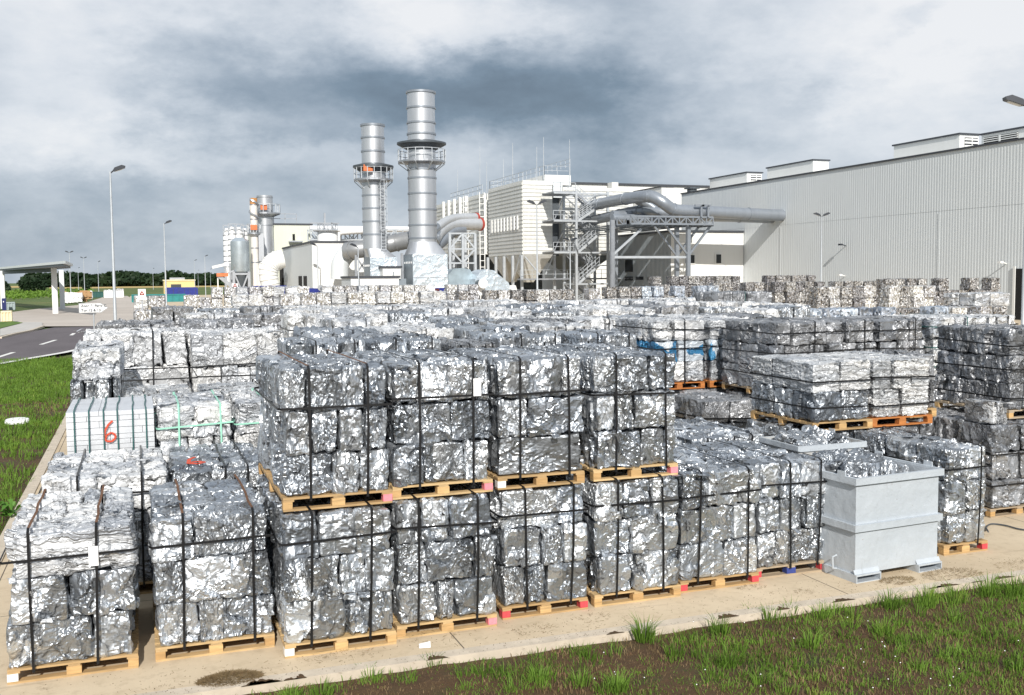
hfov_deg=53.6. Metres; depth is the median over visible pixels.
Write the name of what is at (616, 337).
bale stack
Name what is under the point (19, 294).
scrub
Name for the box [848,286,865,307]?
bale stack
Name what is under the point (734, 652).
dry grass
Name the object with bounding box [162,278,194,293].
storage building
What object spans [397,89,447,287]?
chimney
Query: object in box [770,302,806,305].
bale stack
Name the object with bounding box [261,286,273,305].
bale stack
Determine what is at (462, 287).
bale stack
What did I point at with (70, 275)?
lamp post
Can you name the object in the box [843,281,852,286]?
bale stack
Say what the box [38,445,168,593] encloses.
bale stack
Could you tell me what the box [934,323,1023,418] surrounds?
bale stack
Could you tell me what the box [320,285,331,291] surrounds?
bale stack
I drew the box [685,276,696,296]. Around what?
bale stack
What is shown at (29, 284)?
tree
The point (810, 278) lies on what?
bale stack
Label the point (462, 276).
fan housing
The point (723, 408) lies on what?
bale stack
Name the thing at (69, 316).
concrete road
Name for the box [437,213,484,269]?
twin duct
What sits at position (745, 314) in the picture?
bale stack
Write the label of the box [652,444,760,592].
bale stack
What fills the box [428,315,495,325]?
bale stack
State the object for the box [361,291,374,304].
bale stack
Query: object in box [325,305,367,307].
bale stack
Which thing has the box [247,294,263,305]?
bale stack
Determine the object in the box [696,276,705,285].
bale stack
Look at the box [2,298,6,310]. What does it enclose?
terminal
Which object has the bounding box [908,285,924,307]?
bale stack
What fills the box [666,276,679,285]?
bale stack
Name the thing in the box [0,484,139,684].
bale stack
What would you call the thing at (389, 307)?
bale stack
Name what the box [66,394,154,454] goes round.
profile bundle
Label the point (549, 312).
bale stack
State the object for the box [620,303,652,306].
bale stack
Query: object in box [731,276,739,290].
bale stack
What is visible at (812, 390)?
bale stack
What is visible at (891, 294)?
bale stack
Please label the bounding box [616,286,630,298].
bale stack
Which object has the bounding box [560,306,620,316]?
bale stack
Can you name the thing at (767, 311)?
bale stack
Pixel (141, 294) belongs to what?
warning sign
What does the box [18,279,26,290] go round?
tree
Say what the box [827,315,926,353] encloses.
bale stack
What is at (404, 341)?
bale stack
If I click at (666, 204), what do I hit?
pipe
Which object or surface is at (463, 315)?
bale stack
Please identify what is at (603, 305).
bale stack
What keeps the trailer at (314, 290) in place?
on the yard slab at (152, 675)
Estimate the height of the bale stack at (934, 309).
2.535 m
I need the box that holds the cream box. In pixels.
[0,311,12,321]
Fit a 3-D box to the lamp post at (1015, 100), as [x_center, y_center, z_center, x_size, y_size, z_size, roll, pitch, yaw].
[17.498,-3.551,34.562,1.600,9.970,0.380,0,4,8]
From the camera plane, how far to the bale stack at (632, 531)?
12.32 m
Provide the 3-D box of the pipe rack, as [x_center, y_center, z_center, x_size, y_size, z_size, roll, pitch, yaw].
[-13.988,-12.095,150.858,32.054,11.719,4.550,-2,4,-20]
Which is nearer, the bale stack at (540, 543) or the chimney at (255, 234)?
the bale stack at (540, 543)
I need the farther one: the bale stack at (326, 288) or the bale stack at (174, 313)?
the bale stack at (326, 288)
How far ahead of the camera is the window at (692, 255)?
123.70 m
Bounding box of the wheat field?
[49,285,228,288]
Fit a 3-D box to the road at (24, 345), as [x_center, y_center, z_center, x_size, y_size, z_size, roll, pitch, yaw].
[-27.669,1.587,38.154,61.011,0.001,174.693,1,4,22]
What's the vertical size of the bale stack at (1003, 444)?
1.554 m
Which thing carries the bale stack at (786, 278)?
on the yard slab at (152, 675)
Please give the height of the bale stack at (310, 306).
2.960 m
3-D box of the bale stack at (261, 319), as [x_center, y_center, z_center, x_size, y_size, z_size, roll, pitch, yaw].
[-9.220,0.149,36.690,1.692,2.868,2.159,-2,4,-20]
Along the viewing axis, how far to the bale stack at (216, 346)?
21.64 m
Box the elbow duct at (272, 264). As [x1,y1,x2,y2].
[258,250,285,285]
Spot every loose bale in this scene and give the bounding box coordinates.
[774,428,822,445]
[801,424,850,443]
[812,448,849,472]
[840,461,879,477]
[849,448,883,463]
[861,459,908,474]
[964,397,1012,424]
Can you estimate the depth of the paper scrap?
10.91 m
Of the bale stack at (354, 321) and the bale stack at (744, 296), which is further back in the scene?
the bale stack at (744, 296)
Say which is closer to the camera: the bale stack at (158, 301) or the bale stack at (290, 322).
the bale stack at (290, 322)
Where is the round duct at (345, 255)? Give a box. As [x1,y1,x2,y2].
[330,231,408,278]
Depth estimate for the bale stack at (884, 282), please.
74.14 m
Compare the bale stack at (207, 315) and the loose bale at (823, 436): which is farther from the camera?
the bale stack at (207, 315)
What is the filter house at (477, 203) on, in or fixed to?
on the yard slab at (152, 675)
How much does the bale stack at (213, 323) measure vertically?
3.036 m
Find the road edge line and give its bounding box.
[1,349,73,362]
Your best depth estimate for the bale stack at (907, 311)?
52.51 m
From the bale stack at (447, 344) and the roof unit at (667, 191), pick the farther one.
the roof unit at (667, 191)
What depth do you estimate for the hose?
15.83 m
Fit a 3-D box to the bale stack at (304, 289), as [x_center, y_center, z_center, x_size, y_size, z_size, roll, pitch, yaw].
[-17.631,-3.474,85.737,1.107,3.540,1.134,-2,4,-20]
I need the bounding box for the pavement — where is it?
[0,322,42,335]
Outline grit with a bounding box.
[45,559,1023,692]
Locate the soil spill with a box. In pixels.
[241,576,1013,686]
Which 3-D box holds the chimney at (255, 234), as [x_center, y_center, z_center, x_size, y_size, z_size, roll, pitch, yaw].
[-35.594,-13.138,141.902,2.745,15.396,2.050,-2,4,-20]
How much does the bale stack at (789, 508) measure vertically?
1.552 m
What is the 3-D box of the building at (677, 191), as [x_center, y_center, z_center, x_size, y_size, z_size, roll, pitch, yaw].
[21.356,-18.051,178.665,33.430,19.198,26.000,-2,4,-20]
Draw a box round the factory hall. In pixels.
[680,137,1023,319]
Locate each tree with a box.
[5,281,10,290]
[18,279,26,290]
[24,277,36,290]
[34,278,46,292]
[79,278,91,289]
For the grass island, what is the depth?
94.74 m
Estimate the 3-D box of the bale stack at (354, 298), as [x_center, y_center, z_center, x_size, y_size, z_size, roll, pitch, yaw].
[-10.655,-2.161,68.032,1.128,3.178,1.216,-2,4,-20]
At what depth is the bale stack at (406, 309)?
38.11 m
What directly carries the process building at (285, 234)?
on the yard slab at (152, 675)
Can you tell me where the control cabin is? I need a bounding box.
[378,266,401,278]
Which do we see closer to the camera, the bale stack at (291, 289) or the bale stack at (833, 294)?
the bale stack at (833, 294)
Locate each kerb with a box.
[0,326,44,338]
[0,415,65,564]
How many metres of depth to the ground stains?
10.13 m
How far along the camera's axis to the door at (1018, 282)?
87.05 m
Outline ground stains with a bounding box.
[125,558,1023,694]
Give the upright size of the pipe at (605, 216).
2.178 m
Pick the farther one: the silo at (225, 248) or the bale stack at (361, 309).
the silo at (225, 248)
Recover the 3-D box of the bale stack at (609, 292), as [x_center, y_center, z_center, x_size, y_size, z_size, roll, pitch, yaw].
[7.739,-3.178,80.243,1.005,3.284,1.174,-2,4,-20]
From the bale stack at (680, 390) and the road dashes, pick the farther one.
the road dashes
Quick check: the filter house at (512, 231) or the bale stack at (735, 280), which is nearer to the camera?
the bale stack at (735, 280)
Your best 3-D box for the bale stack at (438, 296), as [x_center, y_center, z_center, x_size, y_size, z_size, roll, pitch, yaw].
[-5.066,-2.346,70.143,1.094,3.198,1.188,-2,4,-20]
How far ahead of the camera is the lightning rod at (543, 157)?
134.43 m
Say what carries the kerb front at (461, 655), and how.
on the ground at (31, 303)
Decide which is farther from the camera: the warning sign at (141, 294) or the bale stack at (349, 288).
the bale stack at (349, 288)
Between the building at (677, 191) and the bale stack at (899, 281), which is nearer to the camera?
the bale stack at (899, 281)
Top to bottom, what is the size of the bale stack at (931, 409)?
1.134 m
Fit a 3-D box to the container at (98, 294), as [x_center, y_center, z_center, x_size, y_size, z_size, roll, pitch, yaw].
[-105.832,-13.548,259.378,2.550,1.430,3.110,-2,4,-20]
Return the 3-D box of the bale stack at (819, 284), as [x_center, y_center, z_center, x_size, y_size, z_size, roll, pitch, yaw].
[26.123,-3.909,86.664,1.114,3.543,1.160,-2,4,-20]
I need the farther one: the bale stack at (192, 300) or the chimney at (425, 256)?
the chimney at (425, 256)
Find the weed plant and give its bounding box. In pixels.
[0,498,22,515]
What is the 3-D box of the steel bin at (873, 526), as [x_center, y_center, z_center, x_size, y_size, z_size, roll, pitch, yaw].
[4.739,2.255,13.937,1.631,1.420,1.500,-2,4,-25]
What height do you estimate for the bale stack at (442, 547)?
1.578 m
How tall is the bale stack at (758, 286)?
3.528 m
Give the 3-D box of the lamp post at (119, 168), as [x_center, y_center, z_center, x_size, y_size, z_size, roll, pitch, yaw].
[-21.758,-4.891,56.268,0.910,10.370,0.380,-2,4,-20]
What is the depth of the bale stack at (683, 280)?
99.93 m
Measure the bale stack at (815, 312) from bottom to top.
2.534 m
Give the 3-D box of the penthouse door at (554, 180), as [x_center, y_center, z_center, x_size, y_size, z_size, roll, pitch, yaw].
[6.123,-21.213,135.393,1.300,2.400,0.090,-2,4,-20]
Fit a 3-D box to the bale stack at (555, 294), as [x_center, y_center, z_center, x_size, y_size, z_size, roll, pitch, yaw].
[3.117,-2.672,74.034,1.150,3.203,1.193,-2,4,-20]
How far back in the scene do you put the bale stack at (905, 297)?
69.72 m
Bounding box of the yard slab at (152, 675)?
[0,295,1023,694]
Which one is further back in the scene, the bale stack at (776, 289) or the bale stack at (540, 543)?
the bale stack at (776, 289)
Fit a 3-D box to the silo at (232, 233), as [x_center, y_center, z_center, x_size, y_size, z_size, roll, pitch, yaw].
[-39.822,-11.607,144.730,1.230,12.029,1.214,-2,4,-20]
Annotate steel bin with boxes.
[759,428,866,455]
[804,450,943,583]
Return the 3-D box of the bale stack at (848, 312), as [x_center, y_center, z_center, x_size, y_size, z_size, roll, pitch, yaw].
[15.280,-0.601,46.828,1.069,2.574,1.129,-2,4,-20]
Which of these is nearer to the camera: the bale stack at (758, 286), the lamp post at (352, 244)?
the bale stack at (758, 286)
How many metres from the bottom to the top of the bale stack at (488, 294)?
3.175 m
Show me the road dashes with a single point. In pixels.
(39, 344)
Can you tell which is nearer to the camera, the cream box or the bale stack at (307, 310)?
the bale stack at (307, 310)
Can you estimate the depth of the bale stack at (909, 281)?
74.65 m
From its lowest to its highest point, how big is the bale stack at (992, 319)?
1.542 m
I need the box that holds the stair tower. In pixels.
[542,182,608,299]
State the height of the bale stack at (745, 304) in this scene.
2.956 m
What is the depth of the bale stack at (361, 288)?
86.77 m
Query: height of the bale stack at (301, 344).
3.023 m
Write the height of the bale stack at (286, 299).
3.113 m
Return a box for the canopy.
[0,261,72,313]
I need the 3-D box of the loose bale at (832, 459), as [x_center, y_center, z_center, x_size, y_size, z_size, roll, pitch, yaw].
[4.451,1.696,14.050,0.541,0.491,0.496,-11,17,21]
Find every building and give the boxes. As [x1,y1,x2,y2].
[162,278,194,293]
[249,213,312,285]
[279,241,363,287]
[542,182,709,299]
[609,230,743,296]
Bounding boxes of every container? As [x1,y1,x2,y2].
[93,292,103,296]
[104,288,123,297]
[131,294,185,301]
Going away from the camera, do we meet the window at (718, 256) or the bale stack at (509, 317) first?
the bale stack at (509, 317)
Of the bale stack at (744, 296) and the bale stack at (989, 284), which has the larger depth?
the bale stack at (989, 284)
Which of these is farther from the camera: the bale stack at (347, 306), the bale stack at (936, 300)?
the bale stack at (936, 300)
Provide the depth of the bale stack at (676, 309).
35.53 m
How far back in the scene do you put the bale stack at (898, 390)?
16.44 m
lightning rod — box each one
[486,162,486,196]
[512,143,512,182]
[536,150,536,180]
[543,137,543,178]
[569,139,569,186]
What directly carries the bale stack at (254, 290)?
on the yard slab at (152, 675)
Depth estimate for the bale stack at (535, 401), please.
11.85 m
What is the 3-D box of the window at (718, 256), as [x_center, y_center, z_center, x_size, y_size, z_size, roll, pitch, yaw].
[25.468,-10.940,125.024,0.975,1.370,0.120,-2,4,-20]
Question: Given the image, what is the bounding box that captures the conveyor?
[212,263,233,286]
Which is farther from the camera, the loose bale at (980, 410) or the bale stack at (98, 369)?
the bale stack at (98, 369)
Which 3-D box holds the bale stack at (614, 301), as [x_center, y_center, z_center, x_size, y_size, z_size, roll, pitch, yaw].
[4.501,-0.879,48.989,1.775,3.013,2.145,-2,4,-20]
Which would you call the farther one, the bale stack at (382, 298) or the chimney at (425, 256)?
the chimney at (425, 256)
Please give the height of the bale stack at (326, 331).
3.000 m
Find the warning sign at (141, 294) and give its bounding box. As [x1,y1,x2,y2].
[138,289,145,309]
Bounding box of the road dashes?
[0,333,74,356]
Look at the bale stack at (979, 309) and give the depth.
54.19 m
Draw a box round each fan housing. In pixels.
[448,268,472,284]
[470,269,516,294]
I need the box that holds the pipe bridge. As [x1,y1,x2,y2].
[564,204,713,286]
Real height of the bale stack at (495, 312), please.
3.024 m
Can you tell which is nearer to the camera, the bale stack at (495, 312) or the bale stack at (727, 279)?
the bale stack at (495, 312)
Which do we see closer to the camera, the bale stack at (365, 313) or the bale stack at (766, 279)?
the bale stack at (365, 313)
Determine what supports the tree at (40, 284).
on the ground at (31, 303)
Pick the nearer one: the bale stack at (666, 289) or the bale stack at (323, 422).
the bale stack at (323, 422)
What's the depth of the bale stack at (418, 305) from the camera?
45.16 m
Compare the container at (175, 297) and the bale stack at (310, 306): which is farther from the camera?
the container at (175, 297)
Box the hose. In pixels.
[985,523,1023,531]
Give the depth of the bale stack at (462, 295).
71.11 m
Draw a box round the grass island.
[0,321,22,327]
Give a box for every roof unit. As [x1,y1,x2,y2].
[633,186,674,205]
[708,171,762,187]
[766,159,829,178]
[892,133,978,157]
[979,126,1023,143]
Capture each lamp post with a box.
[65,251,72,291]
[109,165,124,320]
[163,220,171,305]
[310,243,318,287]
[350,243,358,285]
[527,200,546,289]
[563,237,576,288]
[813,212,829,280]
[1002,95,1023,324]
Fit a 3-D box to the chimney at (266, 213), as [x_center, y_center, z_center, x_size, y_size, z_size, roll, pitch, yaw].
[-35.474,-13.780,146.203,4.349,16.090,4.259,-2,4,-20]
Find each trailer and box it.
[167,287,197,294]
[309,288,319,292]
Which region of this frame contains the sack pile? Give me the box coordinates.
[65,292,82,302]
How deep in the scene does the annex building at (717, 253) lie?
125.61 m
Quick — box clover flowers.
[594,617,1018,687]
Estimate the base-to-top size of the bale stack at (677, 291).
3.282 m
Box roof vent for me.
[684,187,699,191]
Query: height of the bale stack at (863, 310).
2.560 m
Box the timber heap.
[65,290,91,301]
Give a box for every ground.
[0,283,223,534]
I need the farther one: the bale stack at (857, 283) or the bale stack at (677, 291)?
the bale stack at (857, 283)
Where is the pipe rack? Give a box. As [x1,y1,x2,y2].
[307,226,470,241]
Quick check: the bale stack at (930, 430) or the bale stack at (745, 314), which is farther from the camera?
the bale stack at (745, 314)
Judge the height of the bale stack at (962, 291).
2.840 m
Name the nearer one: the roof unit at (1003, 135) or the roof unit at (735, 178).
the roof unit at (1003, 135)
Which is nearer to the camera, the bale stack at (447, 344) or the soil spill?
the soil spill
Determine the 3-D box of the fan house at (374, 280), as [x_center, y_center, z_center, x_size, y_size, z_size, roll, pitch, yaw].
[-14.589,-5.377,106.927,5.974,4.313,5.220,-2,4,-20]
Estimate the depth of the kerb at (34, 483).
20.79 m
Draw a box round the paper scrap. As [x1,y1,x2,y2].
[419,641,430,647]
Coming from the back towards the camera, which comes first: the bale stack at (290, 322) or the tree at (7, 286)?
the tree at (7, 286)
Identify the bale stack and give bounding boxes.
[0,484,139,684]
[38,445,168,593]
[70,340,124,403]
[76,326,191,396]
[96,318,174,328]
[121,367,197,447]
[133,295,149,318]
[135,310,150,320]
[147,474,274,661]
[149,295,165,307]
[151,305,194,327]
[154,390,234,481]
[166,439,264,490]
[179,317,254,329]
[183,295,199,308]
[183,311,231,318]
[184,326,283,392]
[192,363,258,402]
[196,307,239,314]
[199,297,210,307]
[211,287,222,307]
[224,287,235,307]
[228,388,260,446]
[230,294,246,307]
[232,312,281,330]
[236,286,247,305]
[239,305,282,313]
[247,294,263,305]
[248,286,260,294]
[254,349,392,511]
[256,476,396,658]
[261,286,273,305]
[273,286,284,304]
[277,334,365,356]
[278,293,294,305]
[279,307,328,313]
[279,311,336,337]
[283,304,324,308]
[285,286,297,305]
[293,325,382,337]
[294,294,301,305]
[298,286,308,293]
[299,292,315,304]
[315,292,330,305]
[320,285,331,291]
[320,315,386,328]
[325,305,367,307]
[325,306,373,311]
[329,309,387,321]
[330,292,345,304]
[332,285,343,291]
[344,285,356,302]
[345,292,361,304]
[350,331,440,351]
[355,346,493,499]
[356,285,368,303]
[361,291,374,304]
[364,304,407,309]
[366,324,453,338]
[368,285,378,303]
[371,483,497,638]
[375,291,389,304]
[377,308,421,311]
[379,285,390,303]
[385,310,432,322]
[387,321,434,326]
[389,291,403,304]
[391,285,401,291]
[402,285,413,302]
[402,291,418,303]
[408,304,447,309]
[413,306,463,314]
[414,285,424,290]
[418,290,433,303]
[424,284,434,302]
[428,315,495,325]
[431,290,445,304]
[433,313,484,317]
[435,322,529,338]
[437,336,495,351]
[440,299,486,307]
[444,284,456,300]
[447,344,585,489]
[454,290,470,300]
[457,284,467,290]
[459,306,509,313]
[466,284,478,299]
[467,328,560,347]
[469,475,588,619]
[470,307,531,317]
[475,298,520,306]
[481,290,496,299]
[489,315,548,319]
[495,302,546,310]
[496,316,570,324]
[497,289,509,298]
[499,320,589,332]
[510,289,523,301]
[521,289,537,301]
[530,341,679,481]
[531,308,574,316]
[536,289,548,301]
[544,327,636,348]
[547,289,561,300]
[547,299,594,304]
[547,303,586,309]
[549,315,617,329]
[558,289,574,299]
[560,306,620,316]
[560,467,682,606]
[578,303,620,307]
[583,288,600,299]
[592,298,628,304]
[601,287,616,298]
[601,313,669,317]
[607,306,654,315]
[613,315,705,389]
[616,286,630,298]
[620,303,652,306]
[628,298,659,304]
[630,286,641,298]
[635,304,698,314]
[639,286,651,297]
[643,300,699,306]
[646,313,710,316]
[648,276,661,286]
[649,286,663,297]
[649,297,695,300]
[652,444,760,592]
[659,284,669,295]
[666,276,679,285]
[668,286,685,297]
[671,384,703,391]
[673,416,763,443]
[674,389,753,428]
[676,315,748,386]
[678,276,688,297]
[681,436,826,578]
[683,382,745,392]
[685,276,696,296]
[691,285,706,296]
[693,290,771,301]
[694,312,773,318]
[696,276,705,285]
[697,300,737,306]
[699,305,739,313]
[703,276,713,285]
[705,285,718,290]
[707,282,722,291]
[713,276,723,282]
[721,282,732,290]
[721,317,827,393]
[723,276,730,282]
[725,388,763,415]
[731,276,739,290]
[732,306,778,316]
[737,301,771,307]
[739,282,754,290]
[746,416,861,438]
[747,304,810,317]
[749,354,874,430]
[754,282,763,291]
[762,275,774,291]
[768,282,784,302]
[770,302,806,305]
[772,315,876,352]
[775,275,783,281]
[781,275,790,281]
[783,282,795,303]
[788,275,799,281]
[794,281,804,303]
[798,275,805,281]
[800,281,813,304]
[806,275,815,281]
[808,286,828,308]
[810,308,821,317]
[810,351,934,426]
[811,281,824,286]
[818,307,840,317]
[822,286,840,307]
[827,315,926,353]
[828,281,842,298]
[833,286,853,307]
[838,307,857,316]
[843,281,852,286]
[846,306,872,315]
[846,418,929,435]
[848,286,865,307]
[853,281,862,285]
[855,426,991,555]
[861,286,875,307]
[863,280,872,285]
[869,349,936,417]
[872,306,895,315]
[873,281,880,306]
[876,278,894,306]
[877,313,976,380]
[879,285,900,307]
[894,278,904,285]
[896,307,917,314]
[896,308,903,314]
[899,285,911,307]
[901,278,916,285]
[906,417,932,435]
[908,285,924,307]
[912,278,926,284]
[920,305,948,313]
[921,285,935,305]
[923,312,1018,324]
[927,407,1023,517]
[930,278,948,305]
[933,290,938,305]
[933,390,964,408]
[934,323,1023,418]
[942,292,1009,307]
[949,307,966,313]
[958,290,968,292]
[959,406,1023,415]
[960,277,979,291]
[966,306,992,314]
[981,277,1000,291]
[992,306,1006,314]
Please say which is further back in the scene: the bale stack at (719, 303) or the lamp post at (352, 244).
the lamp post at (352, 244)
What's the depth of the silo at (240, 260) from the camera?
137.28 m
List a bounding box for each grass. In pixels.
[0,355,72,530]
[0,398,1023,694]
[251,569,1023,694]
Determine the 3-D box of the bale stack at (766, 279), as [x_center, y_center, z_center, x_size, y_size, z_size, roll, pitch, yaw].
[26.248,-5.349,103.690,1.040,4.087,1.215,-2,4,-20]
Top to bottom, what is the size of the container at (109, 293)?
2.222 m
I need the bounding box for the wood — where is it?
[16,270,224,286]
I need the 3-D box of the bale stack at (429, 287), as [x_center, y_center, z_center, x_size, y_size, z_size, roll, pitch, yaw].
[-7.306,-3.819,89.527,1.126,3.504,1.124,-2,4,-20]
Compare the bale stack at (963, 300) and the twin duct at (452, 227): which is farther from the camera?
the twin duct at (452, 227)
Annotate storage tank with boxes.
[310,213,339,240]
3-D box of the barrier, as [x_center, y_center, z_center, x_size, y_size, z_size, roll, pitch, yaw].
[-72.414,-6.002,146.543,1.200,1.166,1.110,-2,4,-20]
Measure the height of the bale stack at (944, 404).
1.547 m
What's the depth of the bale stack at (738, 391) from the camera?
21.65 m
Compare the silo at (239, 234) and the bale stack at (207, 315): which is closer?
the bale stack at (207, 315)
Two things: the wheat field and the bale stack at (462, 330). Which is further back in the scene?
the wheat field
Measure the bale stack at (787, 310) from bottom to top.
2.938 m
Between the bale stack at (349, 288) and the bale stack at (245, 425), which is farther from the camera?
the bale stack at (349, 288)
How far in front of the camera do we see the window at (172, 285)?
312.84 m
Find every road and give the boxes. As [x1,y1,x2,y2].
[0,296,149,325]
[0,326,95,363]
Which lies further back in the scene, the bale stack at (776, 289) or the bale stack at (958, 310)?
the bale stack at (776, 289)
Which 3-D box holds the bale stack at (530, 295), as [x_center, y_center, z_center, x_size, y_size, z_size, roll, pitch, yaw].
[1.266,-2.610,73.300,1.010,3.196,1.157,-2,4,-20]
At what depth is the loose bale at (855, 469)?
13.41 m
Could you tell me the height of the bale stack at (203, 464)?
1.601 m
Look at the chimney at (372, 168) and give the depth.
111.77 m
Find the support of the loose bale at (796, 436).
in the steel bin at (849, 446)
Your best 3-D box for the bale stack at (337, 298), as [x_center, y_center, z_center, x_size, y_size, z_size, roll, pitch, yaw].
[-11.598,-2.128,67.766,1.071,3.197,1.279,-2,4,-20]
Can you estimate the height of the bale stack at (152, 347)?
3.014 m
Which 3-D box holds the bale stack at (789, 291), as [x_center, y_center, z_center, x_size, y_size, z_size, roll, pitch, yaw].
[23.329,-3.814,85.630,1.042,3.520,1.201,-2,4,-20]
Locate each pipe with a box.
[580,190,785,220]
[582,205,774,226]
[635,202,657,207]
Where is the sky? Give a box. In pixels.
[0,0,1023,282]
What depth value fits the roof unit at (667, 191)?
156.33 m
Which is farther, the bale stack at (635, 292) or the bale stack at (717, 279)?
the bale stack at (717, 279)
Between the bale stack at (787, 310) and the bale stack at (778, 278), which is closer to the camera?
the bale stack at (787, 310)
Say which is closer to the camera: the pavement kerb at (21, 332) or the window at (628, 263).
the pavement kerb at (21, 332)
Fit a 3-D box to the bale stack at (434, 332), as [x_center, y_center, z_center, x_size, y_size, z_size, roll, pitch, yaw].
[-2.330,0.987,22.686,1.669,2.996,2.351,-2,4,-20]
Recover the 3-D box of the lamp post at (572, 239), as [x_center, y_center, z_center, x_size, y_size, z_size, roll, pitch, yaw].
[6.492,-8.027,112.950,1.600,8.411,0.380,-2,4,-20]
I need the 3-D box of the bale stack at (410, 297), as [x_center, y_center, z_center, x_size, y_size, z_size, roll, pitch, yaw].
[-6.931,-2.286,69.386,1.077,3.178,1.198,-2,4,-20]
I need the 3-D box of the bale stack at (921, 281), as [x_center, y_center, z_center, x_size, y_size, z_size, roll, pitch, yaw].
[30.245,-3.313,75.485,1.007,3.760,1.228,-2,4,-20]
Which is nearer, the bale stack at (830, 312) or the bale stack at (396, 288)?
the bale stack at (830, 312)
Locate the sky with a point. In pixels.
(208, 108)
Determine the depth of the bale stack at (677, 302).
41.88 m
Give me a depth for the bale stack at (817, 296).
67.15 m
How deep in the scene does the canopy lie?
133.66 m
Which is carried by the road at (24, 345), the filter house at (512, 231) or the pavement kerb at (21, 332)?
the pavement kerb at (21, 332)
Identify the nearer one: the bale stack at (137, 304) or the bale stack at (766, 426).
the bale stack at (766, 426)
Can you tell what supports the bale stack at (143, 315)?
on the yard slab at (152, 675)
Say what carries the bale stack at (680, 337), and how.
on the bale stack at (680, 390)
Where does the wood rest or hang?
on the ground at (31, 303)
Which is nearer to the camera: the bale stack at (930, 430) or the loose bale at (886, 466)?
the loose bale at (886, 466)
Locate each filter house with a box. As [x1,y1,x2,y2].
[436,184,541,300]
[486,159,632,300]
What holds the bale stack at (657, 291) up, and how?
on the yard slab at (152, 675)
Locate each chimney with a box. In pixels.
[247,198,263,285]
[249,195,279,261]
[353,123,396,275]
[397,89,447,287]
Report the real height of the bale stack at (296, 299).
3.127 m
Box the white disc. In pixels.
[5,417,29,424]
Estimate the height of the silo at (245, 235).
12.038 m
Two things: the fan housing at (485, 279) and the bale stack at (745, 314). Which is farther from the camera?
the fan housing at (485, 279)
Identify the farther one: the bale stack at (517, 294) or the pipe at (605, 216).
the pipe at (605, 216)
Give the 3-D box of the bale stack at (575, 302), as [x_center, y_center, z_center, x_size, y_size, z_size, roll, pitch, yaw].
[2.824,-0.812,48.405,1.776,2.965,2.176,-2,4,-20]
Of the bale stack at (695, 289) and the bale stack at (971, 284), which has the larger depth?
the bale stack at (695, 289)
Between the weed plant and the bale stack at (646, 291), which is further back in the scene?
the bale stack at (646, 291)
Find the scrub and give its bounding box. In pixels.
[5,288,93,299]
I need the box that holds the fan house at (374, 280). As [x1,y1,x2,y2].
[340,276,405,290]
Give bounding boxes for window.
[171,284,180,286]
[625,260,632,271]
[684,254,694,263]
[715,253,721,263]
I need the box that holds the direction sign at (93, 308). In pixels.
[79,303,107,328]
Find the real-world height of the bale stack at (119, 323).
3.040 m
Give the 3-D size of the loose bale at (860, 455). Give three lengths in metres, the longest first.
0.540 x 0.506 x 0.487 m
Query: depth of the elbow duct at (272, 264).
136.79 m
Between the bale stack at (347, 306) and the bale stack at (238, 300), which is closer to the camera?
the bale stack at (347, 306)
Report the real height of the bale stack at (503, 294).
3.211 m
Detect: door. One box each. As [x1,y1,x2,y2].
[298,276,301,285]
[303,276,306,285]
[553,179,561,197]
[1015,269,1021,319]
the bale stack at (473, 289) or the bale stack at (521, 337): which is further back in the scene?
the bale stack at (473, 289)
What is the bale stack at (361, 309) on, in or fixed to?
on the yard slab at (152, 675)
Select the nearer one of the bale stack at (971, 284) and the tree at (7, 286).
the bale stack at (971, 284)
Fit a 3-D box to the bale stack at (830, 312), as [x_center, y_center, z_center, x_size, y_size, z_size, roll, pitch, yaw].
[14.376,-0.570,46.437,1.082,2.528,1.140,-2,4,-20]
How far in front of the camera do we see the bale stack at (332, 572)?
10.78 m
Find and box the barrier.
[6,302,15,309]
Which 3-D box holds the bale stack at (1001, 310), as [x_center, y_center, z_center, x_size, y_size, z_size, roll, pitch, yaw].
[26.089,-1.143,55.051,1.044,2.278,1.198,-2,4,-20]
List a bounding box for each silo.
[223,225,231,286]
[228,224,236,282]
[230,238,250,287]
[235,224,243,237]
[240,225,248,240]
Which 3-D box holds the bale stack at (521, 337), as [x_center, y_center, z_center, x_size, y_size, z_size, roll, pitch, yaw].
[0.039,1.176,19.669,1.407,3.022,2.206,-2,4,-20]
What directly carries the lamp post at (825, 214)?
on the yard slab at (152, 675)
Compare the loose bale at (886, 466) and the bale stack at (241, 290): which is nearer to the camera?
the loose bale at (886, 466)
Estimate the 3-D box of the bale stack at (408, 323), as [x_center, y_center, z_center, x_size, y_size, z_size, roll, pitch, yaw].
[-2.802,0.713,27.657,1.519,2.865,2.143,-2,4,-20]
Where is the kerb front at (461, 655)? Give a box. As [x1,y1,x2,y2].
[133,570,1023,694]
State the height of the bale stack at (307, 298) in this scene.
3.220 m

